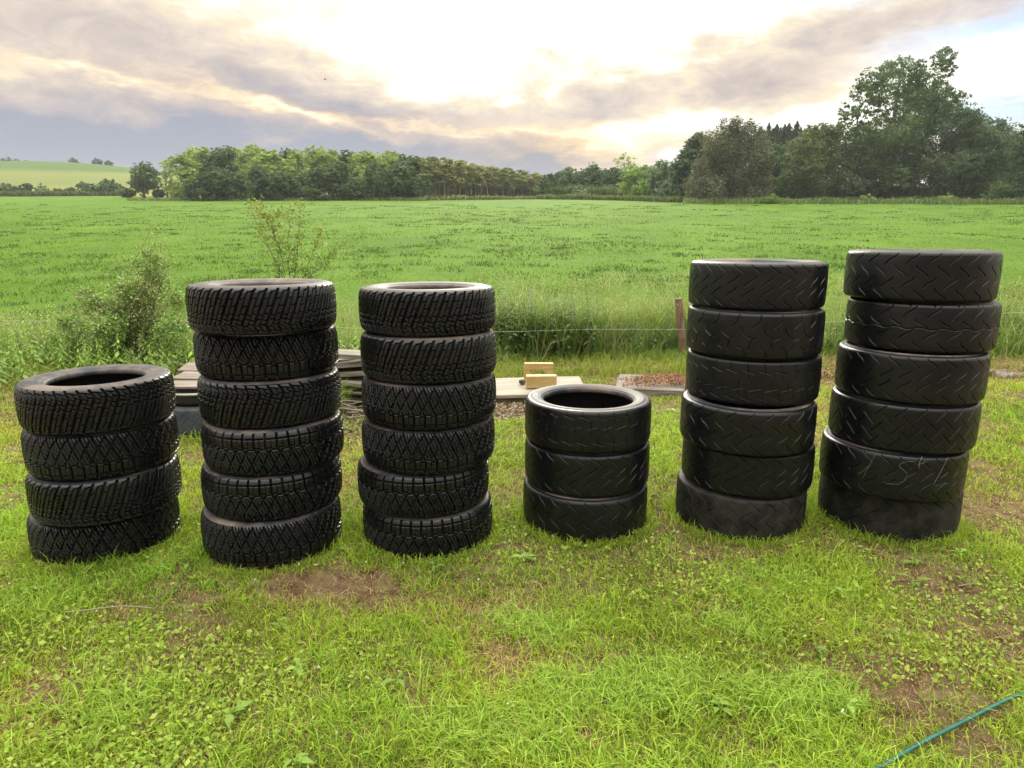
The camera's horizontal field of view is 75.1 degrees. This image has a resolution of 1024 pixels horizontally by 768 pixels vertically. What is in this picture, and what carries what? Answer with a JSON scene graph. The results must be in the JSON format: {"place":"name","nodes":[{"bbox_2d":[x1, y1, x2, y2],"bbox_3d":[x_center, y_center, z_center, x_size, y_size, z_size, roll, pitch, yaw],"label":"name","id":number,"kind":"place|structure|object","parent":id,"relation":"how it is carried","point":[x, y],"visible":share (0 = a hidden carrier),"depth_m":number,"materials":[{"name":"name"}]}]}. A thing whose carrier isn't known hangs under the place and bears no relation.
{"place":"outdoors","nodes":[
{"label":"outdoors","id":0,"kind":"place"},
{"bbox_2d":[0,161,181,195],"bbox_3d":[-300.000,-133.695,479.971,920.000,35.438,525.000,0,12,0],"label":"hill","id":1,"kind":"structure","parent":0,"point":[57,175],"depth_m":354.47,"materials":[{"name":"green plant"}]},
{"bbox_2d":[0,196,1023,767],"bbox_3d":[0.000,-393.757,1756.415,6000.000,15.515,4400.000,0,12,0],"label":"ground","id":2,"kind":"structure","parent":0,"point":[54,206],"depth_m":5.74,"materials":[{"name":"green plant"}]},
{"bbox_2d":[26,496,180,568],"bbox_3d":[-1.962,0.664,3.229,0.630,0.207,0.630,-12,17,-43],"label":"rally tyre","id":3,"kind":"object","parent":2,"relation":"on","point":[135,535],"visible":0.52,"depth_m":2.97,"materials":[{"name":"rubber"}]},
{"bbox_2d":[25,453,181,526],"bbox_3d":[-1.922,0.465,3.164,0.630,0.207,0.630,1,12,3],"label":"rally tyre","id":4,"kind":"object","parent":3,"relation":"on","point":[94,502],"visible":0.66,"depth_m":2.91,"materials":[{"name":"rubber"}]},
{"bbox_2d":[20,411,179,480],"bbox_3d":[-1.920,0.259,3.134,0.630,0.207,0.630,-4,13,-16],"label":"rally tyre","id":5,"kind":"object","parent":4,"relation":"on","point":[92,456],"visible":0.66,"depth_m":2.88,"materials":[{"name":"rubber"}]},
{"bbox_2d":[14,364,175,434],"bbox_3d":[-1.909,0.059,3.080,0.630,0.207,0.630,5,13,20],"label":"rally tyre","id":6,"kind":"object","parent":5,"relation":"on","point":[92,399],"visible":1,"depth_m":2.86,"materials":[{"name":"rubber"}]},
{"bbox_2d":[39,222,192,365],"bbox_3d":[-4.351,-0.965,7.387,1.958,1.624,1.127,6,14,27],"label":"hawthorn bush","id":7,"kind":"object","parent":2,"relation":"on","point":[127,322],"visible":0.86,"depth_m":7.25,"materials":[{"name":"green plant"}]},
{"bbox_2d":[126,161,162,197],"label":"round tree","id":8,"kind":"object","parent":2,"relation":"on","point":[144,182],"visible":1,"depth_m":142.58,"materials":[{"name":"green plant"}]},
{"bbox_2d":[158,161,177,197],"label":"thin tree","id":9,"kind":"object","parent":2,"relation":"on","point":[165,176],"visible":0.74,"depth_m":141.33,"materials":[{"name":"green plant"}]},
{"bbox_2d":[164,154,202,197],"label":"woodland tree","id":10,"kind":"object","parent":2,"relation":"on","point":[189,170],"visible":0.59,"depth_m":121.45,"materials":[{"name":"green plant"}]},
{"bbox_2d":[177,179,199,200],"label":"woodland tree","id":11,"kind":"object","parent":2,"relation":"on","point":[187,195],"visible":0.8,"depth_m":110.79,"materials":[{"name":"green plant"}]},
{"bbox_2d":[174,405,203,434],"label":"worn tyre","id":12,"kind":"object","parent":2,"relation":"on","point":[189,418],"visible":0.16,"depth_m":4.85,"materials":[{"name":"grey rubber"}]},
{"bbox_2d":[175,389,198,405],"bbox_3d":[-2.394,0.054,5.163,0.660,0.104,0.660,0,12,0],"label":"plastic tub","id":13,"kind":"object","parent":12,"relation":"on","point":[186,397],"visible":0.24,"depth_m":4.89,"materials":[{"name":"grey plastic"}]},
{"bbox_2d":[174,380,197,388],"bbox_3d":[-2.454,0.005,5.071,0.622,0.027,0.224,0,12,-7],"label":"board","id":14,"kind":"object","parent":13,"relation":"on","point":[185,384],"visible":0.14,"depth_m":5.03,"materials":[{"name":"grey wood"}]},
{"bbox_2d":[173,371,200,379],"bbox_3d":[-2.394,-0.058,5.333,0.585,0.028,0.221,2,15,2],"label":"board","id":15,"kind":"object","parent":13,"relation":"on","point":[189,375],"visible":0.24,"depth_m":5.29,"materials":[{"name":"grey wood"}]},
{"bbox_2d":[185,146,211,181],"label":"woodland tree","id":16,"kind":"object","parent":2,"relation":"on","point":[197,153],"visible":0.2,"depth_m":128.48,"materials":[{"name":"green plant"}]},
{"bbox_2d":[188,171,216,200],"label":"woodland tree","id":17,"kind":"object","parent":2,"relation":"on","point":[201,179],"visible":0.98,"depth_m":110.79,"materials":[{"name":"green plant"}]},
{"bbox_2d":[196,148,234,182],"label":"woodland tree","id":18,"kind":"object","parent":2,"relation":"on","point":[206,166],"visible":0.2,"depth_m":124.67,"materials":[{"name":"green plant"}]},
{"bbox_2d":[207,168,240,199],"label":"tree","id":19,"kind":"object","parent":2,"relation":"on","point":[220,179],"visible":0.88,"depth_m":112.06,"materials":[{"name":"green plant"}]},
{"bbox_2d":[210,145,239,190],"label":"woodland tree","id":20,"kind":"object","parent":2,"relation":"on","point":[222,158],"visible":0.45,"depth_m":120.75,"materials":[{"name":"green plant"}]},
{"bbox_2d":[223,171,260,199],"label":"woodland tree","id":21,"kind":"object","parent":2,"relation":"on","point":[238,179],"visible":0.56,"depth_m":113.33,"materials":[{"name":"green plant"}]},
{"bbox_2d":[236,142,266,178],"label":"woodland tree","id":22,"kind":"object","parent":2,"relation":"on","point":[243,156],"visible":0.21,"depth_m":129.57,"materials":[{"name":"green plant"}]},
{"bbox_2d":[240,147,272,197],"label":"woodland tree","id":23,"kind":"object","parent":2,"relation":"on","point":[257,151],"visible":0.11,"depth_m":121.79,"materials":[{"name":"green plant"}]},
{"bbox_2d":[243,165,276,200],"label":"woodland tree","id":24,"kind":"object","parent":2,"relation":"on","point":[261,179],"visible":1,"depth_m":110.55,"materials":[{"name":"green plant"}]},
{"bbox_2d":[200,495,341,567],"bbox_3d":[-1.141,0.647,3.184,0.630,0.204,0.630,1,12,4],"label":"rally tyre","id":25,"kind":"object","parent":2,"relation":"on","point":[248,544],"visible":0.66,"depth_m":2.92,"materials":[{"name":"rubber"}]},
{"bbox_2d":[200,454,341,520],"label":"rally tyre","id":26,"kind":"object","parent":25,"relation":"on","point":[255,498],"visible":0.6,"depth_m":2.91,"materials":[{"name":"rubber"}]},
{"bbox_2d":[201,409,343,475],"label":"rally tyre","id":27,"kind":"object","parent":26,"relation":"on","point":[269,451],"visible":0.68,"depth_m":2.87,"materials":[{"name":"rubber"}]},
{"bbox_2d":[197,366,340,428],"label":"rally tyre","id":28,"kind":"object","parent":27,"relation":"on","point":[266,403],"visible":0.77,"depth_m":2.85,"materials":[{"name":"rubber"}]},
{"bbox_2d":[193,324,338,380],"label":"rally tyre","id":29,"kind":"object","parent":28,"relation":"on","point":[260,357],"visible":0.77,"depth_m":2.83,"materials":[{"name":"rubber"}]},
{"bbox_2d":[185,278,336,335],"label":"rally tyre","id":30,"kind":"object","parent":29,"relation":"on","point":[254,307],"visible":1,"depth_m":2.73,"materials":[{"name":"rubber"}]},
{"bbox_2d":[251,149,296,188],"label":"woodland tree","id":31,"kind":"object","parent":2,"relation":"on","point":[271,166],"visible":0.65,"depth_m":118.16,"materials":[{"name":"green plant"}]},
{"bbox_2d":[263,170,293,199],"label":"tree","id":32,"kind":"object","parent":2,"relation":"on","point":[282,186],"visible":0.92,"depth_m":112.16,"materials":[{"name":"green plant"}]},
{"bbox_2d":[239,193,344,278],"bbox_3d":[-2.652,-1.340,8.009,1.259,1.882,0.621,0,12,0],"label":"sapling","id":33,"kind":"object","parent":2,"relation":"on","point":[277,244],"visible":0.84,"depth_m":7.92,"materials":[{"name":"green plant"}]},
{"bbox_2d":[287,148,308,178],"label":"woodland tree","id":34,"kind":"object","parent":2,"relation":"on","point":[295,154],"visible":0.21,"depth_m":125.93,"materials":[{"name":"green plant"}]},
{"bbox_2d":[282,172,317,198],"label":"woodland tree","id":35,"kind":"object","parent":2,"relation":"on","point":[297,184],"visible":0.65,"depth_m":114.00,"materials":[{"name":"green plant"}]},
{"bbox_2d":[296,144,327,197],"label":"woodland tree","id":36,"kind":"object","parent":2,"relation":"on","point":[306,165],"visible":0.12,"depth_m":122.71,"materials":[{"name":"green plant"}]},
{"bbox_2d":[301,148,337,196],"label":"woodland tree","id":37,"kind":"object","parent":2,"relation":"on","point":[317,161],"visible":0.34,"depth_m":119.42,"materials":[{"name":"green plant"}]},
{"bbox_2d":[301,166,339,199],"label":"woodland tree","id":38,"kind":"object","parent":2,"relation":"on","point":[316,177],"visible":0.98,"depth_m":110.40,"materials":[{"name":"green plant"}]},
{"bbox_2d":[319,159,355,197],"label":"woodland tree","id":39,"kind":"object","parent":2,"relation":"on","point":[340,171],"visible":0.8,"depth_m":111.73,"materials":[{"name":"green plant"}]},
{"bbox_2d":[338,179,363,199],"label":"woodland tree","id":40,"kind":"object","parent":2,"relation":"on","point":[348,186],"visible":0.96,"depth_m":110.67,"materials":[{"name":"green plant"}]},
{"bbox_2d":[346,152,377,181],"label":"woodland tree","id":41,"kind":"object","parent":2,"relation":"on","point":[356,160],"visible":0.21,"depth_m":122.08,"materials":[{"name":"green plant"}]},
{"bbox_2d":[352,150,387,189],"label":"woodland tree","id":42,"kind":"object","parent":2,"relation":"on","point":[369,157],"visible":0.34,"depth_m":118.41,"materials":[{"name":"green plant"}]},
{"bbox_2d":[356,163,391,198],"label":"woodland tree","id":43,"kind":"object","parent":2,"relation":"on","point":[375,177],"visible":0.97,"depth_m":110.75,"materials":[{"name":"green plant"}]},
{"bbox_2d":[377,150,403,180],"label":"woodland tree","id":44,"kind":"object","parent":2,"relation":"on","point":[391,156],"visible":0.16,"depth_m":125.85,"materials":[{"name":"green plant"}]},
{"bbox_2d":[381,161,423,197],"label":"woodland tree","id":45,"kind":"object","parent":2,"relation":"on","point":[399,175],"visible":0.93,"depth_m":111.79,"materials":[{"name":"green plant"}]},
{"bbox_2d":[385,155,433,195],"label":"woodland tree","id":46,"kind":"object","parent":2,"relation":"on","point":[414,163],"visible":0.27,"depth_m":118.91,"materials":[{"name":"green plant"}]},
{"bbox_2d":[402,178,434,198],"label":"woodland tree","id":47,"kind":"object","parent":2,"relation":"on","point":[414,193],"visible":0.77,"depth_m":114.61,"materials":[{"name":"green plant"}]},
{"bbox_2d":[363,491,491,559],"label":"rally tyre","id":48,"kind":"object","parent":2,"relation":"on","point":[446,535],"visible":0.56,"depth_m":3.00,"materials":[{"name":"rubber"}]},
{"bbox_2d":[357,454,488,517],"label":"rally tyre","id":49,"kind":"object","parent":48,"relation":"on","point":[404,495],"visible":0.54,"depth_m":2.96,"materials":[{"name":"rubber"}]},
{"bbox_2d":[362,416,494,474],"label":"rally tyre","id":50,"kind":"object","parent":49,"relation":"on","point":[418,452],"visible":0.74,"depth_m":2.92,"materials":[{"name":"rubber"}]},
{"bbox_2d":[361,372,495,429],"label":"rally tyre","id":51,"kind":"object","parent":50,"relation":"on","point":[426,406],"visible":0.73,"depth_m":2.88,"materials":[{"name":"rubber"}]},
{"bbox_2d":[360,329,496,383],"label":"rally tyre","id":52,"kind":"object","parent":51,"relation":"on","point":[427,360],"visible":0.73,"depth_m":2.85,"materials":[{"name":"rubber"}]},
{"bbox_2d":[358,282,495,336],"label":"rally tyre","id":53,"kind":"object","parent":52,"relation":"on","point":[420,309],"visible":1,"depth_m":2.84,"materials":[{"name":"rubber"}]},
{"bbox_2d":[341,400,524,446],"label":"bark litter","id":54,"kind":"object","parent":2,"relation":"on","point":[518,411],"visible":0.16,"depth_m":5.43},
{"bbox_2d":[429,156,443,196],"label":"slim tree","id":55,"kind":"object","parent":2,"relation":"on","point":[436,173],"visible":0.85,"depth_m":121.37,"materials":[{"name":"green plant"}]},
{"bbox_2d":[454,159,467,194],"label":"slim tree","id":56,"kind":"object","parent":2,"relation":"on","point":[459,164],"visible":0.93,"depth_m":128.21,"materials":[{"name":"green plant"}]},
{"bbox_2d":[0,355,1023,767],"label":"lawn grass","id":57,"kind":"structure","parent":2,"relation":"on","point":[802,699],"depth_m":2.33,"materials":[{"name":"green plant"}]},
{"bbox_2d":[873,690,1023,767],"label":"garden hose","id":58,"kind":"object","parent":57,"relation":"on","point":[913,747],"visible":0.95,"depth_m":1.92,"materials":[{"name":"plastic"}]},
{"bbox_2d":[0,203,1023,334],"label":"field grass","id":59,"kind":"structure","parent":2,"relation":"on","point":[371,250],"depth_m":27.04,"materials":[{"name":"green plant"}]},
{"bbox_2d":[0,169,1023,204],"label":"field margin growth","id":60,"kind":"object","parent":2,"relation":"on","point":[903,195],"visible":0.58,"depth_m":110.77,"materials":[{"name":"green plant"}]},
{"bbox_2d":[495,376,582,398],"bbox_3d":[0.110,0.028,6.067,1.084,0.040,0.626,-1,14,-1],"label":"plywood board","id":61,"kind":"object","parent":2,"relation":"on","point":[510,388],"visible":0.33,"depth_m":6.05,"materials":[{"name":"grey wood"}]},
{"bbox_2d":[524,363,552,380],"bbox_3d":[0.246,-0.109,6.171,0.270,0.176,0.050,0,12,0],"label":"offcut frame","id":62,"kind":"object","parent":61,"relation":"on","point":[529,367],"visible":0.62,"depth_m":6.14,"materials":[{"name":"brown wood"}]},
{"bbox_2d":[526,374,556,387],"bbox_3d":[0.261,-0.025,5.954,0.272,0.113,0.092,0,12,-2],"label":"pine block","id":63,"kind":"object","parent":61,"relation":"on","point":[538,380],"visible":0.79,"depth_m":5.91,"materials":[{"name":"beige wood"}]},
{"bbox_2d":[537,173,558,194],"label":"round tree","id":64,"kind":"object","parent":2,"relation":"on","point":[551,181],"visible":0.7,"depth_m":143.22,"materials":[{"name":"green plant"}]},
{"bbox_2d":[571,168,590,186],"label":"round tree","id":65,"kind":"object","parent":2,"relation":"on","point":[582,178],"visible":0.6,"depth_m":143.26,"materials":[{"name":"green plant"}]},
{"bbox_2d":[523,476,646,541],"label":"slick tyre","id":66,"kind":"object","parent":2,"relation":"on","point":[592,519],"visible":0.6,"depth_m":3.15,"materials":[{"name":"rubber"}]},
{"bbox_2d":[525,436,649,497],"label":"slick tyre","id":67,"kind":"object","parent":66,"relation":"on","point":[587,475],"visible":0.54,"depth_m":3.12,"materials":[{"name":"rubber"}]},
{"bbox_2d":[525,384,651,453],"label":"slick tyre","id":68,"kind":"object","parent":67,"relation":"on","point":[589,418],"visible":1,"depth_m":3.12,"materials":[{"name":"rubber"}]},
{"bbox_2d":[583,162,605,188],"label":"round tree","id":69,"kind":"object","parent":2,"relation":"on","point":[595,174],"visible":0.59,"depth_m":147.15,"materials":[{"name":"green plant"}]},
{"bbox_2d":[603,167,624,188],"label":"round tree","id":70,"kind":"object","parent":2,"relation":"on","point":[611,177],"visible":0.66,"depth_m":142.13,"materials":[{"name":"green plant"}]},
{"bbox_2d":[616,163,656,196],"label":"bushy tree","id":71,"kind":"object","parent":2,"relation":"on","point":[634,177],"visible":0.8,"depth_m":121.72,"materials":[{"name":"green plant"}]},
{"bbox_2d":[611,372,686,398],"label":"wood chips","id":72,"kind":"object","parent":2,"relation":"on","point":[656,378],"visible":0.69,"depth_m":6.18,"materials":[{"name":"brown wood"}]},
{"bbox_2d":[616,374,684,397],"bbox_3d":[1.296,0.022,6.247,0.629,0.103,0.506,3,14,12],"label":"timber slab","id":73,"kind":"object","parent":2,"relation":"on","point":[663,390],"depth_m":6.03,"materials":[{"name":"grey wood"}]},
{"bbox_2d":[646,159,675,197],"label":"bushy tree","id":74,"kind":"object","parent":2,"relation":"on","point":[658,173],"visible":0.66,"depth_m":115.98,"materials":[{"name":"green plant"}]},
{"bbox_2d":[675,298,686,354],"bbox_3d":[1.950,-0.586,7.653,0.189,0.797,0.092,0,12,0],"label":"fence post","id":75,"kind":"object","parent":2,"relation":"on","point":[679,324],"visible":0.75,"depth_m":7.60,"materials":[{"name":"brown wood"}]},
{"bbox_2d":[0,312,1023,331],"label":"fence wire","id":76,"kind":"object","parent":75,"relation":"attached to","point":[544,330],"visible":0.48,"depth_m":7.54,"materials":[{"name":"grey metal"}]},
{"bbox_2d":[666,130,708,197],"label":"dark tree","id":77,"kind":"object","parent":2,"relation":"on","point":[686,158],"visible":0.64,"depth_m":105.44,"materials":[{"name":"green plant"}]},
{"bbox_2d":[683,114,778,201],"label":"weeping beech","id":78,"kind":"object","parent":2,"relation":"on","point":[732,177],"visible":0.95,"depth_m":97.17,"materials":[{"name":"green plant"}]},
{"bbox_2d":[676,468,806,541],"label":"slick tyre","id":79,"kind":"object","parent":2,"relation":"on","point":[727,514],"visible":0.55,"depth_m":3.15,"materials":[{"name":"rubber"}]},
{"bbox_2d":[682,437,814,497],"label":"slick tyre","id":80,"kind":"object","parent":79,"relation":"on","point":[755,476],"visible":0.54,"depth_m":3.10,"materials":[{"name":"rubber"}]},
{"bbox_2d":[680,390,816,456],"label":"slick tyre","id":81,"kind":"object","parent":80,"relation":"on","point":[757,431],"visible":0.74,"depth_m":3.02,"materials":[{"name":"rubber"}]},
{"bbox_2d":[685,348,821,405],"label":"slick tyre","id":82,"kind":"object","parent":81,"relation":"on","point":[753,382],"visible":0.69,"depth_m":3.04,"materials":[{"name":"rubber"}]},
{"bbox_2d":[686,304,825,359],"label":"slick tyre","id":83,"kind":"object","parent":82,"relation":"on","point":[769,335],"visible":0.87,"depth_m":2.99,"materials":[{"name":"rubber"}]},
{"bbox_2d":[688,258,828,310],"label":"slick tyre","id":84,"kind":"object","parent":83,"relation":"on","point":[747,284],"visible":1,"depth_m":2.97,"materials":[{"name":"rubber"}]},
{"bbox_2d":[494,353,1023,378],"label":"dead straw","id":85,"kind":"object","parent":2,"relation":"on","point":[826,373],"visible":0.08,"depth_m":7.13,"materials":[{"name":"plant"}]},
{"bbox_2d":[761,140,791,191],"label":"bushy tree","id":86,"kind":"object","parent":2,"relation":"on","point":[780,150],"visible":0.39,"depth_m":111.15,"materials":[{"name":"green plant"}]},
{"bbox_2d":[775,120,846,198],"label":"rounded tree","id":87,"kind":"object","parent":2,"relation":"on","point":[806,158],"visible":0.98,"depth_m":101.40,"materials":[{"name":"green plant"}]},
{"bbox_2d":[818,474,962,542],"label":"slick tyre","id":88,"kind":"object","parent":2,"relation":"on","point":[905,520],"visible":0.61,"depth_m":3.11,"materials":[{"name":"rubber"}]},
{"bbox_2d":[819,426,968,501],"bbox_3d":[1.862,0.365,3.275,0.630,0.226,0.631,0,12,-1],"label":"slick tyre","id":89,"kind":"object","parent":88,"relation":"on","point":[875,472],"visible":0.73,"depth_m":3.02,"materials":[{"name":"rubber"}]},
{"bbox_2d":[828,385,981,454],"bbox_3d":[1.889,0.147,3.232,0.630,0.223,0.630,-12,17,-42],"label":"slick tyre","id":90,"kind":"object","parent":89,"relation":"on","point":[906,428],"visible":0.74,"depth_m":2.97,"materials":[{"name":"rubber"}]},
{"bbox_2d":[835,340,990,405],"bbox_3d":[1.900,-0.073,3.189,0.630,0.223,0.630,3,13,14],"label":"slick tyre","id":91,"kind":"object","parent":90,"relation":"on","point":[915,378],"visible":0.76,"depth_m":2.93,"materials":[{"name":"rubber"}]},
{"bbox_2d":[844,296,1001,353],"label":"slick tyre","id":92,"kind":"object","parent":91,"relation":"on","point":[946,328],"visible":0.84,"depth_m":2.92,"materials":[{"name":"rubber"}]},
{"bbox_2d":[843,249,1002,302],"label":"slick tyre","id":93,"kind":"object","parent":92,"relation":"on","point":[940,275],"visible":1,"depth_m":2.88,"materials":[{"name":"rubber"}]},
{"bbox_2d":[822,46,977,199],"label":"old tree","id":94,"kind":"object","parent":2,"relation":"on","point":[869,154],"visible":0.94,"depth_m":103.25,"materials":[{"name":"green plant"}]},
{"bbox_2d":[917,106,1013,200],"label":"broad tree","id":95,"kind":"object","parent":2,"relation":"on","point":[968,159],"visible":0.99,"depth_m":98.03,"materials":[{"name":"green plant"}]},
{"bbox_2d":[986,116,1021,186],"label":"broad tree","id":96,"kind":"object","parent":2,"relation":"on","point":[1000,122],"visible":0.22,"depth_m":115.32,"materials":[{"name":"green plant"}]},
{"bbox_2d":[998,124,1023,198],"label":"broad tree","id":97,"kind":"object","parent":2,"relation":"on","point":[1016,163],"visible":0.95,"depth_m":94.28,"materials":[{"name":"green plant"}]},
{"bbox_2d":[0,268,1023,387],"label":"tall grass","id":98,"kind":"structure","parent":0,"point":[1011,346],"depth_m":7.78,"materials":[{"name":"green plant"}]},
{"bbox_2d":[0,0,1023,194],"label":"sky","id":99,"kind":"structure","parent":0,"point":[544,86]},
{"bbox_3d":[-1.414,0.073,5.946,0.846,0.044,0.200,-3,10,-4],"label":"plank","id":100,"kind":"object","parent":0,"visible":0},
{"label":"plank","id":101,"kind":"object","parent":100,"relation":"on","visible":0},
{"bbox_2d":[341,386,360,394],"bbox_3d":[-1.421,0.044,5.733,0.934,0.037,0.240,5,12,12],"label":"plank","id":102,"kind":"object","parent":101,"relation":"on","point":[356,391],"visible":0.02,"depth_m":5.64,"materials":[{"name":"grey wood"}]},
{"bbox_2d":[340,377,362,387],"bbox_3d":[-1.429,-0.027,5.692,0.867,0.046,0.221,7,12,11],"label":"plank","id":103,"kind":"object","parent":102,"relation":"on","point":[353,382],"visible":0.07,"depth_m":5.59,"materials":[{"name":"grey wood"}]},
{"bbox_2d":[337,367,364,376],"bbox_3d":[-1.401,-0.104,5.706,0.994,0.050,0.204,-3,15,0],"label":"plank","id":104,"kind":"object","parent":103,"relation":"on","point":[351,371],"visible":0.14,"depth_m":5.61,"materials":[{"name":"grey wood"}]},
{"bbox_2d":[335,359,361,367],"bbox_3d":[-1.399,-0.177,5.695,0.945,0.036,0.236,-5,14,-3],"label":"plank","id":105,"kind":"object","parent":104,"relation":"on","point":[350,363],"visible":0.14,"depth_m":5.59,"materials":[{"name":"grey wood"}]},
{"bbox_2d":[338,349,360,359],"bbox_3d":[-1.347,-0.248,5.649,0.769,0.056,0.213,3,13,-6],"label":"plank","id":106,"kind":"object","parent":105,"relation":"on","point":[348,354],"visible":0.14,"depth_m":5.56,"materials":[{"name":"grey wood"}]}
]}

